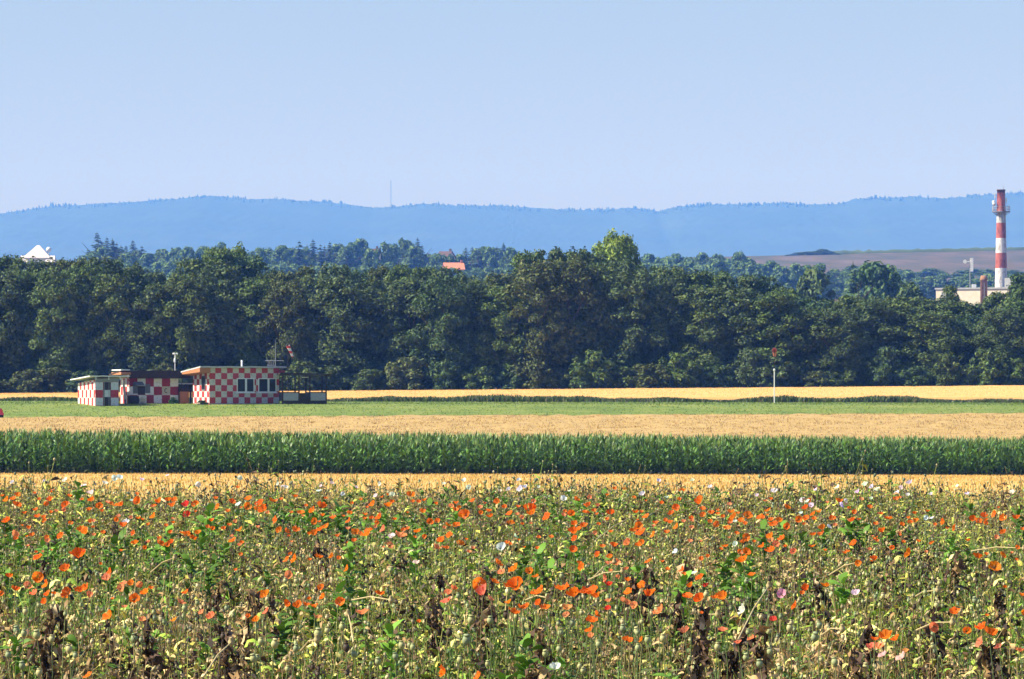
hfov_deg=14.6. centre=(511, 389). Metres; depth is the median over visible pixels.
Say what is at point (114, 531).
withered plant
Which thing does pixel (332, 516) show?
poppy
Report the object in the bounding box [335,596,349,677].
poppy
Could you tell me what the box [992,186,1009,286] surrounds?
factory chimney
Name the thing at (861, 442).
maize plant
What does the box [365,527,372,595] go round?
poppy
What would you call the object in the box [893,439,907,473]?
maize plant
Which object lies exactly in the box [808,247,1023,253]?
ridge meadow
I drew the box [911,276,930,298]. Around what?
distant tree
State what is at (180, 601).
poppy
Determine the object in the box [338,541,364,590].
leafy weed
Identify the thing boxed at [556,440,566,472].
maize plant
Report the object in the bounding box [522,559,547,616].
leafy weed
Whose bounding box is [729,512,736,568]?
poppy
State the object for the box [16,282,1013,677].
ground
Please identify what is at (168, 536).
leafy weed
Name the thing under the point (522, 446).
maize plant
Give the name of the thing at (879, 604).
poppy pod stalk
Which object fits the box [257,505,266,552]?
poppy
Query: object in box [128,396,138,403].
bench box
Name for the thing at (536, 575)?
poppy
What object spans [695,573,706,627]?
poppy
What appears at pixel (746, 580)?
poppy pod stalk
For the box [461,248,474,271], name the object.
spruce tree
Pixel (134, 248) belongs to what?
spruce tree
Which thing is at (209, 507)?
leafy weed
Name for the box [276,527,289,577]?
poppy
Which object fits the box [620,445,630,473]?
maize plant
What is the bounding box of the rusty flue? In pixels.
[980,275,987,305]
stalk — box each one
[5,651,10,678]
[19,661,24,678]
[21,629,26,678]
[23,607,27,635]
[28,653,33,678]
[33,629,42,678]
[36,668,41,678]
[49,635,54,678]
[55,611,82,678]
[65,644,71,676]
[71,652,77,678]
[93,572,98,616]
[131,633,137,673]
[137,637,142,678]
[150,554,176,572]
[152,577,158,617]
[175,604,186,664]
[195,599,218,664]
[202,637,234,677]
[235,576,262,617]
[250,653,260,678]
[258,637,263,675]
[271,638,278,678]
[285,665,289,678]
[292,644,298,678]
[294,577,301,598]
[300,635,319,650]
[314,628,321,665]
[322,597,328,678]
[325,626,332,678]
[329,622,345,673]
[343,643,349,668]
[345,610,353,642]
[351,650,358,678]
[352,596,393,603]
[375,657,380,678]
[380,567,402,646]
[392,652,397,678]
[398,640,405,678]
[407,642,410,678]
[410,643,415,678]
[441,628,451,678]
[456,592,473,670]
[457,655,462,678]
[462,634,470,678]
[465,615,474,672]
[485,660,489,678]
[487,616,492,676]
[497,595,514,663]
[503,610,515,651]
[521,616,526,659]
[525,594,550,601]
[542,649,547,678]
[554,645,561,678]
[556,621,561,676]
[558,629,572,674]
[559,572,570,640]
[569,619,584,677]
[575,663,581,678]
[579,609,588,660]
[580,667,585,678]
[588,567,624,579]
[592,558,616,578]
[593,640,601,678]
[595,515,631,540]
[605,594,610,637]
[607,610,612,672]
[618,624,625,678]
[634,626,655,674]
[635,629,639,667]
[635,643,640,678]
[640,619,649,678]
[644,635,652,678]
[646,605,676,676]
[660,633,666,678]
[684,655,691,678]
[693,609,720,622]
[700,590,708,634]
[714,642,719,678]
[737,582,771,639]
[738,587,750,645]
[743,653,748,678]
[744,578,748,609]
[745,494,753,537]
[746,629,749,678]
[756,659,762,678]
[757,587,767,639]
[762,593,771,644]
[766,628,774,678]
[767,647,780,678]
[777,664,782,678]
[786,623,792,678]
[808,631,818,673]
[816,621,829,676]
[819,656,827,678]
[820,624,845,635]
[829,558,861,574]
[831,657,837,678]
[863,662,868,676]
[878,602,881,669]
[910,586,939,599]
[916,561,930,600]
[916,617,955,630]
[917,582,922,638]
[931,642,946,678]
[934,601,949,677]
[937,579,941,603]
[939,487,944,528]
[967,574,982,620]
[971,545,1023,550]
[972,596,987,643]
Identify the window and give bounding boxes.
[131,382,137,394]
[145,384,152,394]
[201,376,205,389]
[236,378,255,392]
[258,378,277,392]
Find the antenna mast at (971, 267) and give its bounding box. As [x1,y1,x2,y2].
[963,258,975,287]
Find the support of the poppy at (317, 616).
on the ground at (564, 638)
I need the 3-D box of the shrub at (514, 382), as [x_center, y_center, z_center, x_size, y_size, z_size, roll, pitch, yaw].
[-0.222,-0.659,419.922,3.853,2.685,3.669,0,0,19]
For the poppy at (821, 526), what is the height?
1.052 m
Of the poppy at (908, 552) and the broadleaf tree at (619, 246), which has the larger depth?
the broadleaf tree at (619, 246)
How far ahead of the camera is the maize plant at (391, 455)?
201.94 m
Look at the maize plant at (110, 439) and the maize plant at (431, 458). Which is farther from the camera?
the maize plant at (431, 458)
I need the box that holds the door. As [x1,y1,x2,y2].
[103,382,110,405]
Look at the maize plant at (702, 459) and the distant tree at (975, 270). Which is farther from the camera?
the distant tree at (975, 270)
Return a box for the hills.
[0,193,1023,261]
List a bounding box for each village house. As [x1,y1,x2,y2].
[439,249,455,258]
[442,260,464,270]
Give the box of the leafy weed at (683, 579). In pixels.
[670,570,697,627]
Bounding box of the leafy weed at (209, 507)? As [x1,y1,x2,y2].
[203,503,221,558]
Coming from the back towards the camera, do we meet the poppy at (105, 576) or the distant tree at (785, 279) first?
the distant tree at (785, 279)
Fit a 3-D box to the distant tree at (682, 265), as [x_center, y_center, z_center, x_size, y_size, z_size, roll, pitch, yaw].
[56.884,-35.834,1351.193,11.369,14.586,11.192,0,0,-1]
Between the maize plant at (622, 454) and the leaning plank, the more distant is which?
the leaning plank
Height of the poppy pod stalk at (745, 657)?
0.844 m
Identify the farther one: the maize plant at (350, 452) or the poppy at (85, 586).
the maize plant at (350, 452)
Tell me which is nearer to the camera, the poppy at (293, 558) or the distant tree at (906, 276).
the poppy at (293, 558)
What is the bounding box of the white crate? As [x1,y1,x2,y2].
[139,396,146,403]
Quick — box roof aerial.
[265,340,283,365]
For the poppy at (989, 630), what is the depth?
27.32 m
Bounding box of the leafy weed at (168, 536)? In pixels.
[156,525,177,576]
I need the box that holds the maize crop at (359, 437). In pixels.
[0,426,1023,475]
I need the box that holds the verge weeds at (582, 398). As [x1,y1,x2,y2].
[0,394,1023,402]
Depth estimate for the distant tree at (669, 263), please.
1368.28 m
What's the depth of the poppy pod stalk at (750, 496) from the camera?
61.16 m
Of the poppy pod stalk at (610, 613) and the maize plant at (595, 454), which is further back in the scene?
the maize plant at (595, 454)
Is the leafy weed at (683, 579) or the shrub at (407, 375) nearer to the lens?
the leafy weed at (683, 579)
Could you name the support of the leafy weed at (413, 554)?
on the ground at (564, 638)
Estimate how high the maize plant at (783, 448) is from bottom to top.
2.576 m
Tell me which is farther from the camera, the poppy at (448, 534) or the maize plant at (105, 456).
the maize plant at (105, 456)
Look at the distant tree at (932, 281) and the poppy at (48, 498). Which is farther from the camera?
the distant tree at (932, 281)
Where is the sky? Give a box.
[0,0,1023,212]
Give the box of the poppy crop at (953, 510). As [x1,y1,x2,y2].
[0,450,1023,678]
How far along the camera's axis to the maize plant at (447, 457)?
203.89 m
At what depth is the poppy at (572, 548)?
43.27 m
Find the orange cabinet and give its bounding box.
[178,383,188,403]
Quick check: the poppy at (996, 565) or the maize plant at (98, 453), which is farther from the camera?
the maize plant at (98, 453)
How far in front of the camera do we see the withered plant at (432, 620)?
34.26 m
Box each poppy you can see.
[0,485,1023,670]
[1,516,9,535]
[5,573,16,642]
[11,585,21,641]
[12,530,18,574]
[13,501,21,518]
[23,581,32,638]
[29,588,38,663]
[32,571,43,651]
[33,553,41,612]
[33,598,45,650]
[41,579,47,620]
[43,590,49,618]
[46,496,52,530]
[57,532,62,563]
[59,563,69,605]
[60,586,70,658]
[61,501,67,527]
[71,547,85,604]
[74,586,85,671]
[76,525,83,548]
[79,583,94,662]
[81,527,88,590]
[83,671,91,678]
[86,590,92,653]
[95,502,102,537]
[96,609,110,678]
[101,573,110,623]
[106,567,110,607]
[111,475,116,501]
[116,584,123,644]
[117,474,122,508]
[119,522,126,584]
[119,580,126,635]
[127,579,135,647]
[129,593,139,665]
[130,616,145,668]
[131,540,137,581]
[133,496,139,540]
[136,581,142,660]
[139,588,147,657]
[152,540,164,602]
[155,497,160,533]
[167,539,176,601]
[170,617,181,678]
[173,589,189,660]
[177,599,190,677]
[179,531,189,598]
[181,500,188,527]
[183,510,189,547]
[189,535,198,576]
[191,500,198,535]
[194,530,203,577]
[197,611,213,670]
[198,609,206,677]
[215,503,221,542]
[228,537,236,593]
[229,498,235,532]
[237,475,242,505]
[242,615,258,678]
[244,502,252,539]
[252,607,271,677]
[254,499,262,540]
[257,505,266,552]
[257,589,269,655]
[258,594,270,666]
[272,515,276,554]
[272,526,281,573]
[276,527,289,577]
[282,556,292,610]
[284,570,292,627]
[284,599,297,674]
[290,553,301,614]
[292,525,303,571]
[292,600,306,674]
[296,510,305,572]
[302,603,317,668]
[303,601,311,665]
[308,506,315,539]
[308,529,316,565]
[308,584,323,653]
[311,517,316,553]
[314,613,323,669]
[315,553,322,611]
[317,501,326,536]
[319,593,328,676]
[323,523,329,562]
[325,552,332,608]
[329,515,335,565]
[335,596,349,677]
[351,528,358,590]
[355,608,371,678]
[360,528,369,593]
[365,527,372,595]
[374,513,380,534]
[374,590,386,656]
[382,541,393,613]
[384,502,391,541]
[388,533,394,552]
[395,530,406,554]
[406,491,414,502]
[406,559,418,635]
[426,518,433,557]
[432,543,440,589]
[437,536,444,560]
[439,664,445,678]
[440,596,454,678]
[444,589,454,660]
[445,531,451,550]
[451,585,457,660]
[452,522,460,562]
[456,540,464,577]
[458,509,469,546]
[469,498,476,533]
[473,577,486,647]
[473,671,479,678]
[476,583,488,673]
[484,508,491,558]
[484,595,499,676]
[490,578,502,677]
[493,498,499,531]
[495,558,503,638]
[496,542,505,566]
[497,568,505,628]
[503,583,511,646]
[505,510,512,547]
[505,599,514,672]
[506,520,514,568]
[508,563,517,629]
[508,607,519,678]
[518,604,526,636]
[521,503,535,548]
[524,602,530,671]
[525,567,534,621]
[526,509,534,544]
[530,585,542,650]
[531,574,538,608]
[534,598,540,659]
[539,603,549,678]
[542,511,549,546]
[549,662,560,678]
[554,582,572,669]
[562,604,578,667]
[562,611,577,678]
[566,586,584,673]
[567,509,574,526]
[568,526,577,557]
[569,545,576,603]
[571,535,579,584]
[574,496,579,522]
[577,562,587,616]
[578,589,591,678]
[580,522,587,568]
[582,585,597,678]
[583,611,600,677]
[584,624,595,678]
[585,502,590,540]
[585,615,597,678]
[587,632,594,678]
[588,592,608,678]
[593,551,600,603]
[602,542,617,601]
[603,574,610,619]
[604,580,611,624]
[604,598,612,667]
[604,605,614,678]
[605,509,613,548]
[606,553,614,609]
[611,596,630,675]
[612,558,621,618]
[622,537,629,575]
[622,636,629,678]
[624,577,635,640]
[624,587,639,678]
[626,637,632,678]
[629,527,636,566]
[630,601,644,673]
[634,521,642,564]
[634,527,644,569]
[636,580,651,662]
[637,539,643,574]
[638,636,641,678]
[642,513,648,550]
[643,588,657,678]
[644,558,653,616]
[650,531,660,585]
[652,604,673,678]
[669,523,677,574]
[672,503,680,552]
[677,625,688,675]
[678,565,687,622]
[682,592,692,664]
[684,581,691,660]
[685,592,702,664]
[694,495,701,543]
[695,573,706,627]
[701,583,709,653]
[706,595,720,678]
[715,590,727,651]
[718,626,727,678]
[723,525,730,553]
[727,509,734,547]
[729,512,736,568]
[732,541,737,579]
[734,640,742,678]
[735,555,746,574]
[737,517,743,544]
[737,603,750,658]
[742,533,749,559]
[742,547,750,576]
[743,511,752,532]
[747,572,755,605]
[747,634,756,673]
[756,514,762,567]
[757,542,765,606]
[762,532,775,581]
[762,546,773,603]
[768,540,779,599]
[769,520,777,579]
[769,616,778,678]
[775,517,782,555]
[777,534,783,579]
[777,588,788,650]
[783,522,789,564]
[789,548,796,600]
[791,600,805,677]
[794,516,801,559]
[794,583,813,674]
[797,515,808,549]
[818,524,825,567]
[820,582,829,672]
[829,515,835,532]
[848,539,858,587]
[849,517,857,556]
[851,589,859,630]
[853,559,860,637]
[866,642,873,672]
[869,555,876,615]
[870,636,878,678]
[873,642,883,678]
[878,527,884,574]
[878,629,891,678]
[878,651,885,678]
[890,634,900,678]
[895,651,904,678]
[901,648,908,678]
[904,547,910,621]
[922,515,927,550]
[929,622,938,678]
[949,606,967,678]
[963,627,971,678]
[969,515,978,560]
[972,552,983,622]
[974,622,984,678]
[975,636,985,678]
[976,518,981,548]
[980,512,987,557]
[984,626,997,678]
[988,561,1000,615]
[989,628,999,675]
[991,510,997,558]
[994,551,1009,611]
[994,643,1002,678]
[999,513,1006,556]
[1000,529,1005,582]
[1012,515,1019,568]
[1014,647,1023,678]
[1019,592,1023,674]
[1020,609,1023,675]
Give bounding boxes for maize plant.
[0,436,10,473]
[4,443,19,473]
[7,436,24,472]
[8,433,23,472]
[12,440,28,473]
[22,434,40,473]
[27,440,42,472]
[32,439,45,473]
[36,442,46,473]
[41,428,58,472]
[42,428,52,472]
[47,442,62,473]
[52,431,66,472]
[59,428,73,470]
[61,437,76,473]
[67,435,78,472]
[68,445,83,472]
[77,440,90,472]
[80,429,96,472]
[82,445,99,471]
[90,433,104,472]
[99,435,119,472]
[100,438,110,473]
[101,442,111,473]
[107,432,123,471]
[108,432,120,473]
[116,435,131,472]
[125,434,136,473]
[130,438,136,471]
[134,439,147,473]
[136,438,143,473]
[138,446,151,472]
[141,431,155,473]
[151,435,169,473]
[154,428,164,472]
[160,439,174,472]
[162,434,174,472]
[166,430,186,472]
[172,432,186,473]
[177,445,192,473]
[178,432,193,472]
[186,436,195,473]
[193,431,201,473]
[198,440,210,471]
[199,432,211,473]
[205,434,221,472]
[211,441,225,472]
[212,443,222,473]
[214,439,227,473]
[220,440,231,472]
[223,439,234,473]
[232,437,240,473]
[237,437,245,472]
[242,439,252,472]
[245,435,253,472]
[249,431,263,473]
[252,443,263,472]
[255,434,269,473]
[259,432,276,473]
[269,435,276,473]
[270,437,282,472]
[273,438,290,473]
[275,431,293,473]
[280,429,294,473]
[286,438,302,473]
[291,437,304,473]
[298,432,307,473]
[299,439,314,472]
[304,439,317,472]
[306,440,318,473]
[312,437,322,473]
[318,441,334,472]
[320,433,330,473]
[324,439,341,473]
[326,436,346,472]
[333,438,354,473]
[336,429,346,472]
[341,437,355,473]
[345,433,358,472]
[351,441,361,472]
[359,444,370,472]
[360,438,370,473]
[368,438,388,471]
[368,441,377,473]
[369,441,381,472]
[376,433,390,472]
[385,437,396,473]
[386,435,401,473]
[387,442,405,473]
[393,434,403,473]
[394,444,405,473]
[402,434,410,472]
[406,448,415,473]
[410,440,426,472]
[416,437,431,473]
[418,440,430,473]
[421,434,429,473]
[426,432,441,473]
[429,442,440,473]
[434,442,448,473]
[440,439,449,473]
[443,436,453,473]
[447,437,463,473]
[452,439,465,473]
[452,444,462,472]
[461,438,474,473]
[463,439,470,473]
[467,438,484,473]
[474,442,484,474]
[480,435,494,473]
[480,445,489,473]
[483,445,493,473]
[490,440,499,472]
[493,444,503,472]
[494,433,512,473]
[502,442,506,472]
[506,438,515,473]
[507,438,524,474]
[511,430,525,473]
[519,439,529,474]
[520,442,529,473]
[524,434,537,473]
[530,443,540,473]
[535,445,544,473]
[536,431,556,471]
[541,442,549,474]
[546,439,553,473]
[549,438,562,471]
[551,434,557,473]
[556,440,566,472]
[560,444,573,472]
[562,440,580,474]
[564,439,573,473]
[568,448,580,473]
[575,437,584,473]
[578,432,596,473]
[584,434,604,472]
[586,436,605,473]
[588,443,598,473]
[592,436,605,472]
[598,444,610,473]
[603,442,614,473]
[606,446,619,473]
[610,444,620,472]
[614,433,631,474]
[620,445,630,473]
[624,447,632,473]
[628,439,640,473]
[633,441,647,473]
[634,441,642,473]
[641,437,651,473]
[642,438,653,473]
[647,435,654,473]
[653,443,662,474]
[654,440,661,474]
[661,438,672,474]
[661,441,668,473]
[668,439,677,474]
[669,436,683,473]
[672,438,687,474]
[674,442,686,473]
[676,434,691,474]
[683,443,691,474]
[689,438,698,473]
[691,444,708,472]
[693,441,703,474]
[694,440,710,473]
[703,439,714,474]
[706,443,719,472]
[712,440,729,473]
[717,440,726,473]
[721,435,735,473]
[730,440,738,474]
[731,444,746,473]
[732,435,749,474]
[735,444,748,471]
[741,444,753,469]
[744,442,756,474]
[751,445,759,473]
[752,443,763,474]
[761,442,768,472]
[761,444,771,474]
[762,435,776,473]
[769,436,777,473]
[771,444,781,473]
[772,439,784,474]
[780,443,786,474]
[785,445,790,473]
[786,441,798,473]
[788,443,799,473]
[792,443,803,474]
[795,436,806,474]
[795,440,814,474]
[805,446,810,474]
[810,435,823,474]
[812,444,827,470]
[812,447,826,474]
[823,440,840,472]
[823,441,834,474]
[829,439,842,473]
[829,441,841,473]
[836,444,847,474]
[841,434,850,473]
[846,439,855,473]
[846,439,863,473]
[852,440,869,473]
[854,443,861,473]
[854,444,861,473]
[863,442,873,474]
[864,440,882,472]
[868,441,877,474]
[871,437,885,474]
[872,443,878,473]
[882,435,897,473]
[882,444,893,473]
[883,441,899,474]
[884,436,899,474]
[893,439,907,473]
[897,446,905,474]
[898,434,915,473]
[902,440,918,474]
[908,438,925,474]
[908,446,921,474]
[910,445,919,473]
[918,434,938,474]
[918,437,934,473]
[920,448,929,474]
[929,440,937,473]
[931,444,942,474]
[940,445,953,474]
[943,443,950,474]
[946,442,963,474]
[947,442,958,473]
[954,443,966,474]
[957,443,965,474]
[960,440,973,474]
[966,437,972,474]
[969,436,981,474]
[971,447,976,474]
[974,447,990,474]
[977,439,989,474]
[982,440,992,475]
[983,437,999,474]
[988,443,1001,474]
[989,440,1004,475]
[990,446,997,473]
[998,444,1008,474]
[999,444,1012,474]
[1003,438,1016,474]
[1005,439,1018,474]
[1011,447,1021,475]
[1014,442,1021,475]
[1016,441,1023,475]
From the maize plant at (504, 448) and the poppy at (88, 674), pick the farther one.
the maize plant at (504, 448)
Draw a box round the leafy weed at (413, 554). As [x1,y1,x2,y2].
[404,534,430,599]
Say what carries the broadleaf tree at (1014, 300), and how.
on the ground at (564, 638)
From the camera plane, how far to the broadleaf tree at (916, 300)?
433.06 m
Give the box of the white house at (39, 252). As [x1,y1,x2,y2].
[21,245,56,268]
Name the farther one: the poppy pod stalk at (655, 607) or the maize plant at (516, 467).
the maize plant at (516, 467)
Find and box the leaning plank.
[122,380,125,403]
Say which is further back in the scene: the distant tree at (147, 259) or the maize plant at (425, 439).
the distant tree at (147, 259)
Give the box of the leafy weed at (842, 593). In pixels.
[827,571,854,646]
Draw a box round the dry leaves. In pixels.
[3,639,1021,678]
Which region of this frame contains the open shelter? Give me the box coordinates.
[277,373,329,403]
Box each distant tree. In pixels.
[76,255,88,261]
[87,252,99,259]
[96,246,109,262]
[119,251,137,265]
[120,262,131,268]
[132,250,141,264]
[137,253,157,267]
[138,266,152,286]
[152,261,166,279]
[154,248,169,262]
[161,247,182,270]
[162,262,180,283]
[173,249,184,264]
[175,246,195,266]
[194,250,201,259]
[196,246,207,253]
[215,241,225,248]
[250,247,268,263]
[261,264,271,274]
[263,247,272,263]
[269,245,297,266]
[270,263,292,281]
[285,263,298,272]
[288,248,296,258]
[297,247,316,265]
[310,265,321,278]
[324,262,334,275]
[325,243,344,262]
[335,247,357,266]
[346,242,362,266]
[350,267,363,272]
[355,238,368,261]
[359,249,378,269]
[369,249,384,269]
[378,241,395,263]
[381,261,395,278]
[388,243,401,263]
[396,237,409,254]
[399,245,425,270]
[424,253,431,265]
[430,253,444,269]
[438,253,448,266]
[447,253,455,262]
[454,270,472,279]
[456,254,469,270]
[467,267,480,280]
[468,248,485,266]
[477,266,494,280]
[482,246,501,275]
[493,268,505,283]
[494,248,503,267]
[498,247,516,269]
[503,261,514,273]
[640,253,654,264]
[643,262,651,272]
[647,258,663,273]
[659,258,675,275]
[671,253,683,263]
[672,262,693,273]
[681,257,692,270]
[684,260,696,271]
[690,264,709,280]
[694,252,708,265]
[706,254,725,264]
[708,259,731,278]
[725,259,733,272]
[729,260,746,286]
[731,250,748,262]
[743,261,763,278]
[752,263,771,291]
[765,260,784,277]
[769,265,796,289]
[786,263,805,288]
[789,252,806,255]
[795,265,835,303]
[798,264,811,285]
[802,251,818,254]
[811,263,834,298]
[813,249,829,254]
[819,251,835,254]
[826,268,845,298]
[837,271,850,295]
[841,268,863,294]
[842,266,859,269]
[847,260,894,299]
[866,264,903,300]
[895,271,916,296]
[896,280,926,307]
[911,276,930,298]
[915,268,942,276]
[923,275,945,300]
[936,273,955,286]
[948,276,960,287]
[949,273,963,277]
[951,270,969,275]
[955,273,974,287]
[965,269,981,273]
[965,278,991,287]
[976,269,994,276]
[983,273,994,286]
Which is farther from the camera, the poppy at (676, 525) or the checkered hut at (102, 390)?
the checkered hut at (102, 390)
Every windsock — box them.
[286,344,293,356]
[772,348,776,402]
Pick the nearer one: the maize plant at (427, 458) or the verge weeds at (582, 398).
the maize plant at (427, 458)
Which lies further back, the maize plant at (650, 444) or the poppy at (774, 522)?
the maize plant at (650, 444)
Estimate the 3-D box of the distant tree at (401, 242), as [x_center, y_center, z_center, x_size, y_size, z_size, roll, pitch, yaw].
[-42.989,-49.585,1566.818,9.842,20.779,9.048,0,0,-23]
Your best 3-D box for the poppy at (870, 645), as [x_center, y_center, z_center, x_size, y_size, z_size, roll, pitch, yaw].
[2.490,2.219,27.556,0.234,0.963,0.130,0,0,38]
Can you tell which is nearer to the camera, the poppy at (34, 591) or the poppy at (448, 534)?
the poppy at (34, 591)
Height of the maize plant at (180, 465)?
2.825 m
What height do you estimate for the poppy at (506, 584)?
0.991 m
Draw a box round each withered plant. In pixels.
[21,560,54,619]
[26,603,68,677]
[27,634,61,678]
[97,619,131,678]
[101,524,119,564]
[128,667,136,678]
[129,614,162,678]
[206,576,231,638]
[207,625,243,678]
[227,589,263,673]
[253,593,292,672]
[311,538,329,604]
[383,549,419,611]
[420,575,451,626]
[423,598,446,678]
[468,565,495,666]
[470,601,498,676]
[520,660,548,678]
[528,621,554,678]
[617,573,646,637]
[631,564,659,633]
[660,589,690,671]
[677,560,701,607]
[681,599,726,678]
[685,655,705,678]
[718,619,753,678]
[740,653,763,674]
[745,625,784,678]
[807,577,843,668]
[847,646,868,678]
[859,616,888,678]
[922,608,945,678]
[942,550,966,634]
[973,636,1003,678]
[976,640,1010,678]
[979,588,1016,673]
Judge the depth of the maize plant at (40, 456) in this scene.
191.12 m
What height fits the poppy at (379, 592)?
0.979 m
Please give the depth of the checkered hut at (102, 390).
317.55 m
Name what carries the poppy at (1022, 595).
on the ground at (564, 638)
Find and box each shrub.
[0,379,16,392]
[6,368,47,392]
[30,366,73,392]
[65,370,97,392]
[108,368,134,391]
[150,362,177,370]
[168,397,178,403]
[174,368,192,385]
[196,400,208,404]
[279,375,290,390]
[280,358,320,390]
[313,365,351,390]
[348,369,388,390]
[384,356,429,389]
[429,360,462,389]
[460,365,494,389]
[492,371,526,389]
[518,362,557,388]
[548,368,577,388]
[568,347,618,388]
[598,366,637,388]
[624,363,671,387]
[653,351,705,387]
[697,364,734,387]
[732,348,771,387]
[755,356,801,386]
[799,370,829,386]
[827,369,866,386]
[861,346,903,386]
[891,366,932,386]
[930,351,974,385]
[965,348,1009,385]
[997,356,1023,384]
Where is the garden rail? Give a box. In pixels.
[178,383,192,402]
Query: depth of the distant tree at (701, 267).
1409.02 m
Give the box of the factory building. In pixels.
[935,278,1011,304]
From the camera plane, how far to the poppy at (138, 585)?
36.20 m
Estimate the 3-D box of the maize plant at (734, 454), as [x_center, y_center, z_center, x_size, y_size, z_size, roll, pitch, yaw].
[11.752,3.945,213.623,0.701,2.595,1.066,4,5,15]
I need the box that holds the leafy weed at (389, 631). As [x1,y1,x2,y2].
[376,619,405,678]
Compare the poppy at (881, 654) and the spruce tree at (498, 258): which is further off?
the spruce tree at (498, 258)
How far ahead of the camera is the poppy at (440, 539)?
45.23 m
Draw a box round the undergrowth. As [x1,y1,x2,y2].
[0,482,1023,678]
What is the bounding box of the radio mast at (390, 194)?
[390,180,391,206]
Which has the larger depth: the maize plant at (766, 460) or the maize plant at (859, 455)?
the maize plant at (859, 455)
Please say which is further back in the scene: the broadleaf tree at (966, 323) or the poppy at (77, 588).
the broadleaf tree at (966, 323)
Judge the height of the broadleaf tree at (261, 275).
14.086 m
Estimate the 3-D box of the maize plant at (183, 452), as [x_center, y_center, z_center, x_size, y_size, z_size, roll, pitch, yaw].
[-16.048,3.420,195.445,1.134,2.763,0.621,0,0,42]
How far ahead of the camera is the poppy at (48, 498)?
63.77 m
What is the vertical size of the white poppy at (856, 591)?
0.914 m
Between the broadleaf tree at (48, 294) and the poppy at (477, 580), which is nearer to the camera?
the poppy at (477, 580)
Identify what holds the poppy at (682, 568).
on the ground at (564, 638)
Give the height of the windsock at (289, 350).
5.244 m
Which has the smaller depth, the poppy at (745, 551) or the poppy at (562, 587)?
the poppy at (562, 587)
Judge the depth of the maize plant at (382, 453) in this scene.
201.56 m
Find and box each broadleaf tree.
[0,253,25,295]
[0,268,33,390]
[0,269,56,385]
[0,310,5,372]
[3,256,46,349]
[22,266,91,382]
[27,257,81,326]
[51,263,120,376]
[66,256,90,365]
[78,255,134,356]
[82,272,149,375]
[108,261,160,345]
[110,282,181,370]
[137,269,176,342]
[147,272,216,370]
[154,269,185,332]
[169,255,212,335]
[186,261,257,366]
[197,247,245,345]
[201,246,215,261]
[213,276,291,366]
[222,241,248,312]
[224,254,269,335]
[247,267,289,343]
[251,279,318,390]
[268,270,313,340]
[285,273,354,384]
[294,264,321,311]
[306,273,388,389]
[307,262,368,334]
[348,268,369,307]
[349,275,408,384]
[364,264,390,299]
[373,274,446,389]
[376,263,425,358]
[403,265,440,314]
[405,275,478,389]
[416,266,475,327]
[443,282,503,389]
[466,275,489,326]
[470,284,534,388]
[473,270,529,388]
[495,259,572,388]
[504,249,546,305]
[526,246,574,306]
[532,254,614,377]
[562,246,599,315]
[567,262,626,367]
[583,251,619,283]
[591,228,636,269]
[591,255,659,337]
[596,266,672,377]
[627,242,642,265]
[627,263,657,363]
[634,265,701,351]
[638,273,698,387]
[664,284,741,384]
[666,268,712,366]
[695,268,737,306]
[698,286,776,387]
[715,273,764,355]
[732,291,813,382]
[747,274,788,295]
[769,286,803,333]
[770,307,841,386]
[776,296,841,359]
[801,307,868,382]
[812,298,864,385]
[836,295,878,360]
[838,299,906,386]
[858,296,894,348]
[867,302,933,383]
[877,295,935,345]
[895,310,974,385]
[913,295,958,311]
[917,300,991,347]
[930,313,994,385]
[942,283,960,302]
[964,308,1023,384]
[968,302,997,355]
[975,290,1023,370]
[993,286,1023,353]
[1006,272,1023,314]
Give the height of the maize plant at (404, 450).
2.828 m
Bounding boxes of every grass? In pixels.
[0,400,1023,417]
[0,401,1023,417]
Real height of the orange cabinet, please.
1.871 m
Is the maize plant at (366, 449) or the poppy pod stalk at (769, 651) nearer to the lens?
the poppy pod stalk at (769, 651)
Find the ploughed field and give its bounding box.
[693,250,1023,281]
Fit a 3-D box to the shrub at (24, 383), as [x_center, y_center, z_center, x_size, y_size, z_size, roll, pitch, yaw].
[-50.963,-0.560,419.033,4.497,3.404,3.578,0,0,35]
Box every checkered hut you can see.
[70,375,129,405]
[109,369,189,403]
[181,360,286,404]
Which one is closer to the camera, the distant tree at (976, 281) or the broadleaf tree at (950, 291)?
the broadleaf tree at (950, 291)
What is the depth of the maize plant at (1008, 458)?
224.29 m
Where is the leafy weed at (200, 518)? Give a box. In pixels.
[190,515,212,565]
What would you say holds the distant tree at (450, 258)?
on the ground at (564, 638)
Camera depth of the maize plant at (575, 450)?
208.24 m
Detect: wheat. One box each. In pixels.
[0,385,1023,400]
[0,412,1023,440]
[0,472,1023,524]
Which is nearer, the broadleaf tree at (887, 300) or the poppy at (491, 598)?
the poppy at (491, 598)
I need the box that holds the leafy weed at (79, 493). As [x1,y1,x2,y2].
[69,481,87,524]
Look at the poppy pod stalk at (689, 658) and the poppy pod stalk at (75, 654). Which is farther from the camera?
the poppy pod stalk at (689, 658)
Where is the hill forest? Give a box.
[0,190,1022,215]
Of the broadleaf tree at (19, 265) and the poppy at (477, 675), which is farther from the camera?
the broadleaf tree at (19, 265)
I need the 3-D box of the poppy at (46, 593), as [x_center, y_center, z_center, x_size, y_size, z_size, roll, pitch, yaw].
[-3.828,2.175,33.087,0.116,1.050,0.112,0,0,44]
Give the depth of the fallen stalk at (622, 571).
39.03 m
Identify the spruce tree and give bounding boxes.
[83,233,103,253]
[99,238,111,253]
[101,237,126,264]
[128,241,146,252]
[135,247,164,268]
[293,241,313,268]
[308,241,317,264]
[315,243,335,267]
[319,243,341,264]
[335,247,362,267]
[393,245,405,262]
[393,252,432,268]
[414,237,433,255]
[418,246,429,264]
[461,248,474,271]
[464,250,487,277]
[495,248,507,261]
[835,264,874,298]
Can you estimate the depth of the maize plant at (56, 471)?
191.49 m

